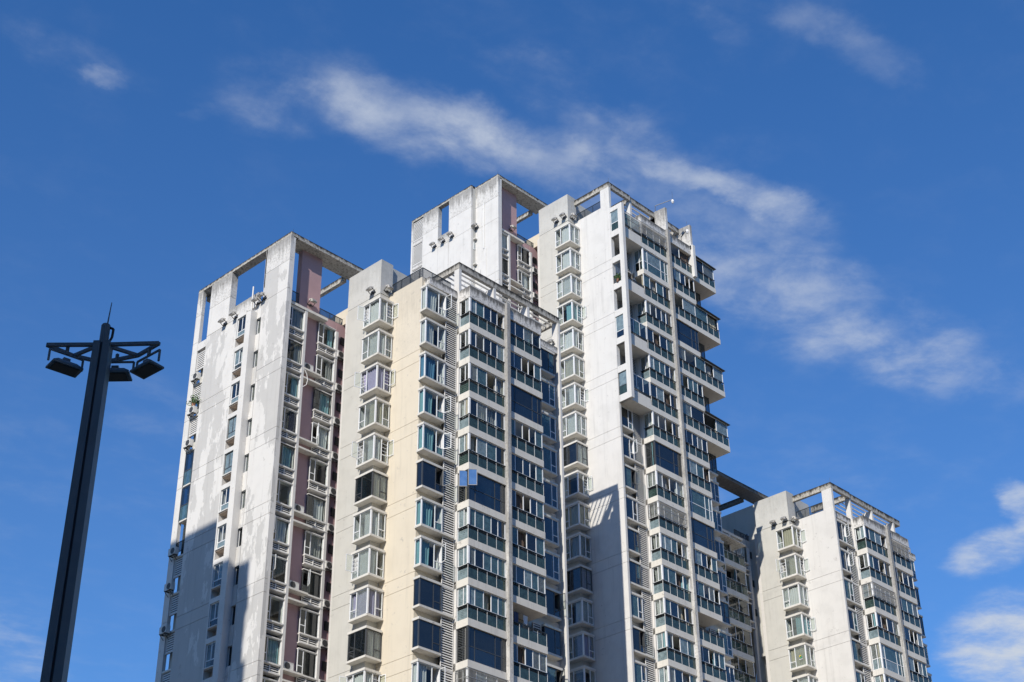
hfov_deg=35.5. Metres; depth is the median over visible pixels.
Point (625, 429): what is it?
window slab
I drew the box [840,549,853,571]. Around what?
bay window
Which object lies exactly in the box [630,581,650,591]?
window slab
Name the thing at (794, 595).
corner window
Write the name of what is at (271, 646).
flank window
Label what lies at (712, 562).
balcony window
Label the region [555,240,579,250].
window slab
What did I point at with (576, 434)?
window slab
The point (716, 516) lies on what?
bay window
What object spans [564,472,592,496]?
corner window
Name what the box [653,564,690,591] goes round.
balcony window
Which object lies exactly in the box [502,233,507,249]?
flank window
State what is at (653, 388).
balcony window
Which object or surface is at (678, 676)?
balcony window
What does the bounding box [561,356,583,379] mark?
corner window
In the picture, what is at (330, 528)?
air conditioner
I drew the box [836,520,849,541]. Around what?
bay window
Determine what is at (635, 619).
window slab
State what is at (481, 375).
balcony window
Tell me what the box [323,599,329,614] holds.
air conditioner
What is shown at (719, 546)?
bay window
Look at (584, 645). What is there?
corner window
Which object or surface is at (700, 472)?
balcony window
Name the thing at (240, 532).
slot window
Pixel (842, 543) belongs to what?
window slab
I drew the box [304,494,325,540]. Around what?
flank window
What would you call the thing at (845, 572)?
window slab
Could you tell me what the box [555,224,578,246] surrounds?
corner window
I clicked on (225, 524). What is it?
kitchen window
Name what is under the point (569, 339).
corner window
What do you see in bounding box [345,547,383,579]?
corner window
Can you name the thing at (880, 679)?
balcony window
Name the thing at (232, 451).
kitchen window
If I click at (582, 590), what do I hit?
window slab
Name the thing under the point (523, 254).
flank window
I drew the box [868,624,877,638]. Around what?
balcony door
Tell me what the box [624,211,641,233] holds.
terrace window
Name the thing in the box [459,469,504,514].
balcony window
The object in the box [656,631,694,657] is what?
balcony window
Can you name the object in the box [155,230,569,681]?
apartment tower
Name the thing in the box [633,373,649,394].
terrace window
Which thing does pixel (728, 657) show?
window slab
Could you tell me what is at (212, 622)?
kitchen window
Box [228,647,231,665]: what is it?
slot window
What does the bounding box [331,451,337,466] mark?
air conditioner
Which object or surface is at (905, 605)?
balcony window
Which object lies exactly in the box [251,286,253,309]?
vent pipe
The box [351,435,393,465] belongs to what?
corner window
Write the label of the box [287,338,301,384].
flank window
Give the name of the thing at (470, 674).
balcony window
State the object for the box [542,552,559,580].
bay window
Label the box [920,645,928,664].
bay window
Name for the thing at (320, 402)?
flank window
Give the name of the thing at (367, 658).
window slab
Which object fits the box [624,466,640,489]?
bay window
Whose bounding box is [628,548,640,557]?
window slab
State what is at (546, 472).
window slab
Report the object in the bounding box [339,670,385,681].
corner window
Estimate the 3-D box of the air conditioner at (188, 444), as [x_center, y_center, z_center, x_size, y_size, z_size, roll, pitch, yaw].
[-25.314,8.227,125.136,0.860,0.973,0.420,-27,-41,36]
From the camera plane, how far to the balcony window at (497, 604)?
111.97 m
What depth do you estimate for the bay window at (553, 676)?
116.29 m
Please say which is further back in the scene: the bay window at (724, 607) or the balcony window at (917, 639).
the balcony window at (917, 639)
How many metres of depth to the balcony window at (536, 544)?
118.09 m
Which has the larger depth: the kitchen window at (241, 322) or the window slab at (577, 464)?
the window slab at (577, 464)
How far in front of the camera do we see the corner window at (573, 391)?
146.14 m
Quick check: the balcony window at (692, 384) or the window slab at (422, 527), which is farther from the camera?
the balcony window at (692, 384)
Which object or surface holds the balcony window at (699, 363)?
in the apartment tower at (645, 440)
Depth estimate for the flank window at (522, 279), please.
156.79 m
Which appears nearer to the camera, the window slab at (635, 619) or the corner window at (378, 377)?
the corner window at (378, 377)
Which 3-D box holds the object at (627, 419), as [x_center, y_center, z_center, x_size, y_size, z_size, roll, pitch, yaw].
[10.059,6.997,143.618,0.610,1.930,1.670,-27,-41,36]
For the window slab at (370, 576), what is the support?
in the apartment tower at (443, 550)
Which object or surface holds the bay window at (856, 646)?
in the apartment tower at (833, 594)
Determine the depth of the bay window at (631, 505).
138.80 m
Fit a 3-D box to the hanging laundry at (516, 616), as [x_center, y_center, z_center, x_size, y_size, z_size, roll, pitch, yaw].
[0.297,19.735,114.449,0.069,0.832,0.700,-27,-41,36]
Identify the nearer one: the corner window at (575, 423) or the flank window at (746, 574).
the corner window at (575, 423)
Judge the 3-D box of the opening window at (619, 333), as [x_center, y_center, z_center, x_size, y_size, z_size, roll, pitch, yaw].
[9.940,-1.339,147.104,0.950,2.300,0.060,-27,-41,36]
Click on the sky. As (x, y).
(849, 174)
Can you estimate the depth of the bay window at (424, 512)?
113.12 m
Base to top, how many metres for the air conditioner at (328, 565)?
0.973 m
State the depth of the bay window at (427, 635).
108.29 m
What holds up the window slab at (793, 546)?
in the apartment tower at (833, 594)
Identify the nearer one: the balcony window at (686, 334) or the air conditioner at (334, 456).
the air conditioner at (334, 456)
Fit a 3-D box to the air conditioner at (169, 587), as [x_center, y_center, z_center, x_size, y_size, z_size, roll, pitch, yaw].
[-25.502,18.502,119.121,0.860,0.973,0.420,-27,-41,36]
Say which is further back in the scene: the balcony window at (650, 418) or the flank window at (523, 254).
the flank window at (523, 254)
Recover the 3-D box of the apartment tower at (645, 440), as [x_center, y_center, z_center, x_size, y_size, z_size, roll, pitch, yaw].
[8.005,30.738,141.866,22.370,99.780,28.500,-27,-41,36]
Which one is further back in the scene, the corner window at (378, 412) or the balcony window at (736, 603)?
the balcony window at (736, 603)
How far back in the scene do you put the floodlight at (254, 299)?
125.95 m
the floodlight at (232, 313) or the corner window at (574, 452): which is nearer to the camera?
the floodlight at (232, 313)
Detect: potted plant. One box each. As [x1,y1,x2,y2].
[186,393,200,406]
[613,273,620,282]
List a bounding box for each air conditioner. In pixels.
[159,625,170,640]
[164,581,174,596]
[168,546,178,561]
[183,438,193,452]
[187,405,196,420]
[190,372,200,386]
[283,661,293,670]
[289,580,298,589]
[294,503,303,512]
[304,362,312,370]
[321,639,327,654]
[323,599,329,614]
[325,561,331,576]
[327,523,334,538]
[329,487,335,502]
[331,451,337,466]
[333,417,339,431]
[335,383,341,397]
[337,350,343,364]
[532,267,537,278]
[533,292,538,304]
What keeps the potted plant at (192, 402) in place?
on the apartment tower at (443, 550)
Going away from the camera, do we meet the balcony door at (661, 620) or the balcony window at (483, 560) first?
the balcony window at (483, 560)
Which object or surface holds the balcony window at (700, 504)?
in the apartment tower at (645, 440)
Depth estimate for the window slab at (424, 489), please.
114.18 m
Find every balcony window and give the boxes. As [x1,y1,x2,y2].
[455,666,508,681]
[457,625,505,671]
[458,506,505,539]
[458,545,505,577]
[458,584,505,617]
[459,397,504,429]
[459,432,504,465]
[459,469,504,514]
[460,297,503,328]
[460,329,503,361]
[460,362,504,395]
[510,320,540,349]
[511,351,540,381]
[511,384,541,425]
[511,418,542,449]
[512,453,542,484]
[512,489,543,520]
[512,526,544,557]
[513,564,545,595]
[513,643,546,673]
[634,247,667,282]
[637,299,671,326]
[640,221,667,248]
[640,354,674,380]
[641,273,669,299]
[644,411,679,437]
[645,440,681,476]
[646,327,673,353]
[647,470,683,497]
[647,500,687,527]
[650,382,677,409]
[651,532,687,558]
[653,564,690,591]
[655,597,692,623]
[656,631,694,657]
[659,665,696,681]
[672,267,694,291]
[674,293,718,330]
[676,319,699,351]
[677,248,713,280]
[678,345,722,382]
[680,372,702,397]
[682,400,727,437]
[684,429,707,453]
[686,457,709,482]
[689,487,713,521]
[691,518,715,551]
[693,548,717,573]
[695,580,719,605]
[700,645,725,670]
[721,564,746,586]
[726,593,748,616]
[726,623,751,646]
[729,654,754,677]
[855,525,886,547]
[858,553,890,576]
[861,581,896,605]
[866,612,898,635]
[870,642,904,676]
[874,674,900,681]
[890,537,911,561]
[895,568,913,589]
[899,596,918,618]
[903,626,922,647]
[908,656,927,678]
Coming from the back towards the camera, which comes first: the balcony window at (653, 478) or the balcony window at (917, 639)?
the balcony window at (917, 639)
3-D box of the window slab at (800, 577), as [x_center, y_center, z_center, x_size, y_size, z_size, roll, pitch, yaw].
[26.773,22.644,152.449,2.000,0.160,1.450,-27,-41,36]
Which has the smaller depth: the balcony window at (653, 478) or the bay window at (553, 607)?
the bay window at (553, 607)
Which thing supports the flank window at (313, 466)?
in the apartment tower at (443, 550)
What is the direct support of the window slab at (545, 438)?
in the apartment tower at (443, 550)
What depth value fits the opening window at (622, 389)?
143.77 m
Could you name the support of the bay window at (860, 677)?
in the apartment tower at (833, 594)
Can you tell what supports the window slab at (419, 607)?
in the apartment tower at (443, 550)
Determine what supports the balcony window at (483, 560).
in the apartment tower at (443, 550)
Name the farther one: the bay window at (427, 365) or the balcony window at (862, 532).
the balcony window at (862, 532)
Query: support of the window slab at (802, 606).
in the apartment tower at (833, 594)
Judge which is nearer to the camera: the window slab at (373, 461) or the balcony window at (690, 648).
the window slab at (373, 461)
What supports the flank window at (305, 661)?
in the apartment tower at (443, 550)
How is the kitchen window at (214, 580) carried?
in the apartment tower at (443, 550)
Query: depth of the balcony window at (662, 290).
153.45 m
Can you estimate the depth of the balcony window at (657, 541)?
138.84 m
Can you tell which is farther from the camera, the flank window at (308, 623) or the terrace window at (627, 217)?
the terrace window at (627, 217)
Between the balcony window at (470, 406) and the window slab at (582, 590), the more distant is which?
the window slab at (582, 590)
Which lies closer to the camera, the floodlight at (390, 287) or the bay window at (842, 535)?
the floodlight at (390, 287)
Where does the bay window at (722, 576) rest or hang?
in the apartment tower at (645, 440)
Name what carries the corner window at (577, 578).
in the apartment tower at (645, 440)
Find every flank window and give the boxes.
[263,636,280,676]
[266,595,283,634]
[269,554,286,605]
[271,515,289,564]
[276,479,291,516]
[278,443,294,490]
[282,407,297,442]
[283,372,299,405]
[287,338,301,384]
[290,306,304,351]
[295,649,316,677]
[296,608,318,657]
[299,569,320,617]
[301,531,323,580]
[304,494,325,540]
[306,458,327,506]
[309,423,329,471]
[311,389,331,434]
[313,355,333,398]
[315,323,335,369]
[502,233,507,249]
[502,258,507,274]
[517,245,529,280]
[517,270,529,289]
[726,570,731,580]
[736,547,747,562]
[745,574,750,591]
[748,603,753,620]
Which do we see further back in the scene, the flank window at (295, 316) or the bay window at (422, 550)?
the flank window at (295, 316)
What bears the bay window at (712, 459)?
in the apartment tower at (645, 440)
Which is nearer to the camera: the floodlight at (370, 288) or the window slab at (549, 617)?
the window slab at (549, 617)
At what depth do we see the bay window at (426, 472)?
114.60 m
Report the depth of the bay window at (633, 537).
137.22 m
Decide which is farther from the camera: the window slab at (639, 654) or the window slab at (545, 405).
the window slab at (639, 654)
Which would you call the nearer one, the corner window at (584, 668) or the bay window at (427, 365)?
the bay window at (427, 365)
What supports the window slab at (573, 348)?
in the apartment tower at (645, 440)
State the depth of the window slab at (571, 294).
151.96 m
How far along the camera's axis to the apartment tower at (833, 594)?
152.53 m
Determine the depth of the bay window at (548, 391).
128.75 m
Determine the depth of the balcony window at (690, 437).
148.26 m
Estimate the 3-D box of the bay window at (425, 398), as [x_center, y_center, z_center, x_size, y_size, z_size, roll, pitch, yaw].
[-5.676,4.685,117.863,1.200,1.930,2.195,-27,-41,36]
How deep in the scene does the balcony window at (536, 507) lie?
119.83 m
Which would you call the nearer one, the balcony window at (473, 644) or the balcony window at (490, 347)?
the balcony window at (473, 644)
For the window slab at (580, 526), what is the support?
in the apartment tower at (645, 440)
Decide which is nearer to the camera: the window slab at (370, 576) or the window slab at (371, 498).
the window slab at (370, 576)
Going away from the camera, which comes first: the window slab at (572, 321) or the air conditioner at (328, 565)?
the air conditioner at (328, 565)
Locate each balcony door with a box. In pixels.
[459,522,479,540]
[459,560,479,579]
[459,599,479,620]
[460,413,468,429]
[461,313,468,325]
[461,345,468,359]
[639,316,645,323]
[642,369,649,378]
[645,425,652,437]
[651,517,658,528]
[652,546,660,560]
[654,577,666,593]
[656,610,668,626]
[658,643,670,660]
[861,566,869,578]
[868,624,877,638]
[872,655,879,669]
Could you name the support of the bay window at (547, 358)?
in the apartment tower at (443, 550)
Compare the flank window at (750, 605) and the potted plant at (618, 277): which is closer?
the potted plant at (618, 277)
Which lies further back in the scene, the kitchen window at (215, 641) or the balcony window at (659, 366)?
the balcony window at (659, 366)
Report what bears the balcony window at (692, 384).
in the apartment tower at (645, 440)
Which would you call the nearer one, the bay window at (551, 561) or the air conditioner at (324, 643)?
the air conditioner at (324, 643)
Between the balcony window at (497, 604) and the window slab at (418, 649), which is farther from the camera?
the balcony window at (497, 604)
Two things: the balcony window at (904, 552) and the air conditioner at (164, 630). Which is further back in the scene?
the balcony window at (904, 552)
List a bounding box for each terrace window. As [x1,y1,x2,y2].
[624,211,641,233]
[630,317,646,338]
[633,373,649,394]
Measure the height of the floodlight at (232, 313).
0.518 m
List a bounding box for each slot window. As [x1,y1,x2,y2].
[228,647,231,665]
[231,606,235,624]
[235,567,238,584]
[238,528,242,546]
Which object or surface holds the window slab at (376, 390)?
in the apartment tower at (443, 550)
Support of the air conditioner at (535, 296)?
attached to the apartment tower at (645, 440)
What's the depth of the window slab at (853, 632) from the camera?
147.94 m
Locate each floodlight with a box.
[217,318,227,325]
[229,311,237,318]
[251,297,260,305]
[257,292,266,300]
[307,298,316,306]
[366,286,375,294]
[384,284,393,292]
[559,212,566,219]
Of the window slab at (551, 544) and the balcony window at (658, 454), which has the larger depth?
the balcony window at (658, 454)
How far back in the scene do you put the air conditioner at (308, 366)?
123.11 m
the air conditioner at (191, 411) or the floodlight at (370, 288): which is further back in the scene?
the air conditioner at (191, 411)
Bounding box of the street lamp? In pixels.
[40,302,163,681]
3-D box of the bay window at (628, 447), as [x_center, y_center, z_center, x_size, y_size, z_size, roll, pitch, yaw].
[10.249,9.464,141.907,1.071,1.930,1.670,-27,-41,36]
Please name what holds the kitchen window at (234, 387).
in the apartment tower at (443, 550)
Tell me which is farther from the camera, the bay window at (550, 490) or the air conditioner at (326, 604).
the bay window at (550, 490)
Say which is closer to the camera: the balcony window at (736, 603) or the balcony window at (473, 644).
the balcony window at (473, 644)
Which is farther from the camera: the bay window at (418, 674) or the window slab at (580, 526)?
the window slab at (580, 526)
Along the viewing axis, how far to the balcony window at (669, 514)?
140.37 m
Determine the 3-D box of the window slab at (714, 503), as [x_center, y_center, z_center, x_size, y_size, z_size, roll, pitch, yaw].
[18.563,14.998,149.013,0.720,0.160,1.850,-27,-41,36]
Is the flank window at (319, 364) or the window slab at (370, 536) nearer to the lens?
the window slab at (370, 536)
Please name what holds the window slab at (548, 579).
in the apartment tower at (443, 550)
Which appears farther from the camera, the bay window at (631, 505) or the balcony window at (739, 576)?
the balcony window at (739, 576)
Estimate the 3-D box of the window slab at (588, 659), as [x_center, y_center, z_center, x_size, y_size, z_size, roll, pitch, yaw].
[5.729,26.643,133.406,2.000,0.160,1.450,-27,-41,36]
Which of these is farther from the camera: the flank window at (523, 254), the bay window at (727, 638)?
the flank window at (523, 254)
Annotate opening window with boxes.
[610,209,617,231]
[616,316,623,337]
[618,370,626,394]
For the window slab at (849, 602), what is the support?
in the apartment tower at (833, 594)
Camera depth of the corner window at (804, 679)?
146.61 m
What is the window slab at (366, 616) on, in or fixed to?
in the apartment tower at (443, 550)
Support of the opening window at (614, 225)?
in the apartment tower at (645, 440)
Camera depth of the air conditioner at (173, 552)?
120.52 m
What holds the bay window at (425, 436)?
in the apartment tower at (443, 550)
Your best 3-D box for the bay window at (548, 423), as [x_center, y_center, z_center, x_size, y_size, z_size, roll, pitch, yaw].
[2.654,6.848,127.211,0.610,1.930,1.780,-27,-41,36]
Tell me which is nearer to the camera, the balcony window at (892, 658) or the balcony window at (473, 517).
the balcony window at (473, 517)
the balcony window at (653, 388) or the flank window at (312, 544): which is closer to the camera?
the flank window at (312, 544)
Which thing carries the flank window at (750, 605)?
in the apartment tower at (833, 594)
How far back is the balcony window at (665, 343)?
150.34 m
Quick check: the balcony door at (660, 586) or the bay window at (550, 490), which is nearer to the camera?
the bay window at (550, 490)
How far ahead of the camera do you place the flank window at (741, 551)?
156.94 m
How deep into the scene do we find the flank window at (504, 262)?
154.55 m
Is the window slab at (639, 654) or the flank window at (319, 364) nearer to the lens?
the flank window at (319, 364)
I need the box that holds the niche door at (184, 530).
[181,528,185,553]
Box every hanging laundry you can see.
[514,611,518,621]
[523,615,528,624]
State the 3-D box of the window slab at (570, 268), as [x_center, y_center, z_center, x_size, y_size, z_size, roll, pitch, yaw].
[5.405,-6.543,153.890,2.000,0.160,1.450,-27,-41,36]
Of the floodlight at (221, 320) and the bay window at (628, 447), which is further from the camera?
the bay window at (628, 447)
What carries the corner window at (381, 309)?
in the apartment tower at (443, 550)
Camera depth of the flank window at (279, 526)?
114.79 m
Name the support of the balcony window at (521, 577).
in the apartment tower at (443, 550)
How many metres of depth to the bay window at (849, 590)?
150.01 m
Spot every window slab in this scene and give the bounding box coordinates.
[346,654,380,665]
[348,613,382,624]
[350,572,383,584]
[352,533,385,545]
[353,495,386,507]
[355,457,387,470]
[357,421,389,434]
[359,386,390,399]
[360,352,391,365]
[362,318,392,332]
[411,646,440,657]
[412,604,453,618]
[413,563,442,575]
[414,523,454,540]
[415,485,443,498]
[416,447,454,464]
[417,411,444,425]
[418,375,455,393]
[419,340,445,355]
[420,307,456,325]
[541,368,554,379]
[542,400,555,411]
[542,433,556,444]
[542,613,560,622]
[543,468,557,478]
[544,503,558,512]
[544,538,559,548]
[545,575,560,584]
[545,652,562,660]
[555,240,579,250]
[555,265,580,276]
[556,291,581,302]
[560,318,582,329]
[561,345,583,356]
[561,373,584,384]
[562,402,585,412]
[563,431,586,441]
[564,461,587,471]
[565,491,588,501]
[566,523,590,532]
[567,554,591,564]
[567,587,592,596]
[568,621,593,629]
[569,655,595,663]
[622,424,633,433]
[624,455,643,466]
[625,485,636,494]
[627,517,646,528]
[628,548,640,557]
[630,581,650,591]
[632,615,643,623]
[633,649,654,659]
[708,470,717,477]
[712,499,720,506]
[714,528,722,535]
[716,622,730,627]
[717,559,725,565]
[719,590,727,596]
[724,653,733,659]
[777,544,802,552]
[780,573,805,581]
[783,603,809,611]
[786,633,812,641]
[789,664,816,672]
[839,539,854,548]
[843,568,851,575]
[846,598,862,607]
[850,628,859,635]
[854,659,870,668]
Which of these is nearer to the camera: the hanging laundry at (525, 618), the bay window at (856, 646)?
the hanging laundry at (525, 618)
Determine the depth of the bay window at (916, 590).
159.43 m
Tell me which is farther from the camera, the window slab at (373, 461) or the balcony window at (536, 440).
the balcony window at (536, 440)
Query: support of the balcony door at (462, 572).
in the apartment tower at (443, 550)
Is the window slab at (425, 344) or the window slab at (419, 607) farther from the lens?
the window slab at (425, 344)
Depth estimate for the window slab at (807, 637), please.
148.95 m
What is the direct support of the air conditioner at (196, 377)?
attached to the apartment tower at (443, 550)
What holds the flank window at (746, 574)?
in the apartment tower at (833, 594)
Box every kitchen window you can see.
[205,641,215,667]
[209,601,218,626]
[213,562,222,586]
[217,524,225,547]
[220,487,229,510]
[224,451,232,473]
[227,416,236,438]
[230,381,239,403]
[234,348,242,369]
[237,316,245,336]
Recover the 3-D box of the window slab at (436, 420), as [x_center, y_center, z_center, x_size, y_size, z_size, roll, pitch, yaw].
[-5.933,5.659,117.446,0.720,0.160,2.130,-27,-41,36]
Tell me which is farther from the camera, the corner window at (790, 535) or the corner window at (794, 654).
the corner window at (790, 535)
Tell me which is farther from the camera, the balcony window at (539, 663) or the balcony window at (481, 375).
the balcony window at (481, 375)
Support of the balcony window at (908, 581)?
in the apartment tower at (833, 594)
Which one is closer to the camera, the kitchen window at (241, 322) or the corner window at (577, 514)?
the kitchen window at (241, 322)
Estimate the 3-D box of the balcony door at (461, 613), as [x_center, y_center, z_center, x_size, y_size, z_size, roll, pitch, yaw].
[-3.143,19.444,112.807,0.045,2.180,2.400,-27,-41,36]
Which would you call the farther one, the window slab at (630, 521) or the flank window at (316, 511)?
the window slab at (630, 521)
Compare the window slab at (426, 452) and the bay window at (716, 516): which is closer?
the window slab at (426, 452)
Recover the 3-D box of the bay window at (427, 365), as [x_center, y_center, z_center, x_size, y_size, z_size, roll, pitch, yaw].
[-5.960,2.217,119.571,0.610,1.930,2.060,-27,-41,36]
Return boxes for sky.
[0,0,1023,681]
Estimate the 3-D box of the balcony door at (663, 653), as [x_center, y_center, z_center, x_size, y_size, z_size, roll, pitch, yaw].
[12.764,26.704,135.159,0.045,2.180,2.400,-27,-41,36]
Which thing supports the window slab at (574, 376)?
in the apartment tower at (645, 440)
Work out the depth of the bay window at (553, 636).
117.66 m
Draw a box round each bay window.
[411,661,445,681]
[412,619,440,652]
[413,578,440,610]
[414,538,445,570]
[415,499,442,530]
[416,461,450,492]
[417,424,450,455]
[418,388,450,419]
[419,353,444,384]
[420,319,445,349]
[421,286,451,316]
[538,380,554,406]
[540,446,556,473]
[541,348,553,373]
[541,480,557,507]
[541,626,561,656]
[542,413,555,439]
[542,515,558,543]
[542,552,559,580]
[542,666,564,681]
[543,588,565,617]
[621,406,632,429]
[623,436,637,459]
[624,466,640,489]
[626,497,637,520]
[627,528,639,552]
[629,561,641,585]
[631,594,643,618]
[632,627,648,652]
[634,662,646,681]
[706,452,716,473]
[708,481,719,502]
[711,510,721,531]
[715,540,724,561]
[715,570,726,592]
[715,631,732,655]
[718,601,729,623]
[722,665,734,681]
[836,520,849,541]
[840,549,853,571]
[844,579,854,600]
[848,609,858,631]
[851,639,862,662]
[855,671,864,681]
[909,560,915,578]
[914,588,920,606]
[917,615,924,634]
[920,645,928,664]
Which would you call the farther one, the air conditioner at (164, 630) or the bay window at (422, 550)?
the air conditioner at (164, 630)
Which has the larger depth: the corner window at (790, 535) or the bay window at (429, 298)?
the corner window at (790, 535)
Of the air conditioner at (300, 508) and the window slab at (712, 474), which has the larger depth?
the window slab at (712, 474)
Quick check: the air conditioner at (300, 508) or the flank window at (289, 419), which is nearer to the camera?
the air conditioner at (300, 508)
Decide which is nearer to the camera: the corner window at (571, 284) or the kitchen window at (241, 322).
the kitchen window at (241, 322)
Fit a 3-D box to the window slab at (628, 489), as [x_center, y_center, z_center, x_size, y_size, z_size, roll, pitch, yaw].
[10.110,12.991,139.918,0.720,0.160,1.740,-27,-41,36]
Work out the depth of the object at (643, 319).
152.80 m
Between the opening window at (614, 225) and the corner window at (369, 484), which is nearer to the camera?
the corner window at (369, 484)
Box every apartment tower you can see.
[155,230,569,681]
[410,174,755,681]
[714,470,931,681]
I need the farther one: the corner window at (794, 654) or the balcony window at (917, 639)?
the balcony window at (917, 639)
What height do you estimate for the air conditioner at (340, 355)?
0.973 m
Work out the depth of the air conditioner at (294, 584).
113.68 m
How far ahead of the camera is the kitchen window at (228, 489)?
117.92 m
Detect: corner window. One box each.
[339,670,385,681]
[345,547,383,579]
[347,628,380,660]
[349,587,382,619]
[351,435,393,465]
[353,509,385,540]
[354,364,394,393]
[355,471,386,501]
[357,298,398,326]
[358,399,389,429]
[361,331,391,360]
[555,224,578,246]
[556,249,579,272]
[557,275,580,298]
[557,301,585,323]
[560,328,582,350]
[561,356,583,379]
[562,384,588,407]
[563,413,586,436]
[563,442,587,466]
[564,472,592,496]
[565,503,589,527]
[566,534,590,559]
[567,566,591,591]
[568,599,593,625]
[569,633,594,659]
[570,667,595,681]
[775,555,809,577]
[776,526,805,548]
[782,584,808,607]
[785,614,815,637]
[788,644,815,668]
[792,676,816,681]
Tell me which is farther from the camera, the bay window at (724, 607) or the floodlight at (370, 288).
the bay window at (724, 607)
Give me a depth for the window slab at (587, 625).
134.55 m
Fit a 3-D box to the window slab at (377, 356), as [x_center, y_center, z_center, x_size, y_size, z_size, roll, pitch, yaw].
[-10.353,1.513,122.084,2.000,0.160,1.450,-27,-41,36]
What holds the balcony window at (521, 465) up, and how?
in the apartment tower at (443, 550)
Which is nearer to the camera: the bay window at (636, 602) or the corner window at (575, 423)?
the bay window at (636, 602)
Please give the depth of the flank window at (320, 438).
121.87 m
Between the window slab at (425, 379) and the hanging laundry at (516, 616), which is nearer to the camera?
the hanging laundry at (516, 616)
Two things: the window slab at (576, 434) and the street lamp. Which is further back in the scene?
the window slab at (576, 434)
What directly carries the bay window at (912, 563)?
in the apartment tower at (833, 594)
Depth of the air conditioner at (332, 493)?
120.09 m
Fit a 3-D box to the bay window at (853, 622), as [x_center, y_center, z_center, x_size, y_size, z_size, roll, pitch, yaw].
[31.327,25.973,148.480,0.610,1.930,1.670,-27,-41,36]
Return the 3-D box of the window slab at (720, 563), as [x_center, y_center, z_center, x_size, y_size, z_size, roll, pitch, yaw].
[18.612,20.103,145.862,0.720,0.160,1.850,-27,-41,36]
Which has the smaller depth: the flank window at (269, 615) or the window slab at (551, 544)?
the flank window at (269, 615)
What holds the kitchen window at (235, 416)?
in the apartment tower at (443, 550)
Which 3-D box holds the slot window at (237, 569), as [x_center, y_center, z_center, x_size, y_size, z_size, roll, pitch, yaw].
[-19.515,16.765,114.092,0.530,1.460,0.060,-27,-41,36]

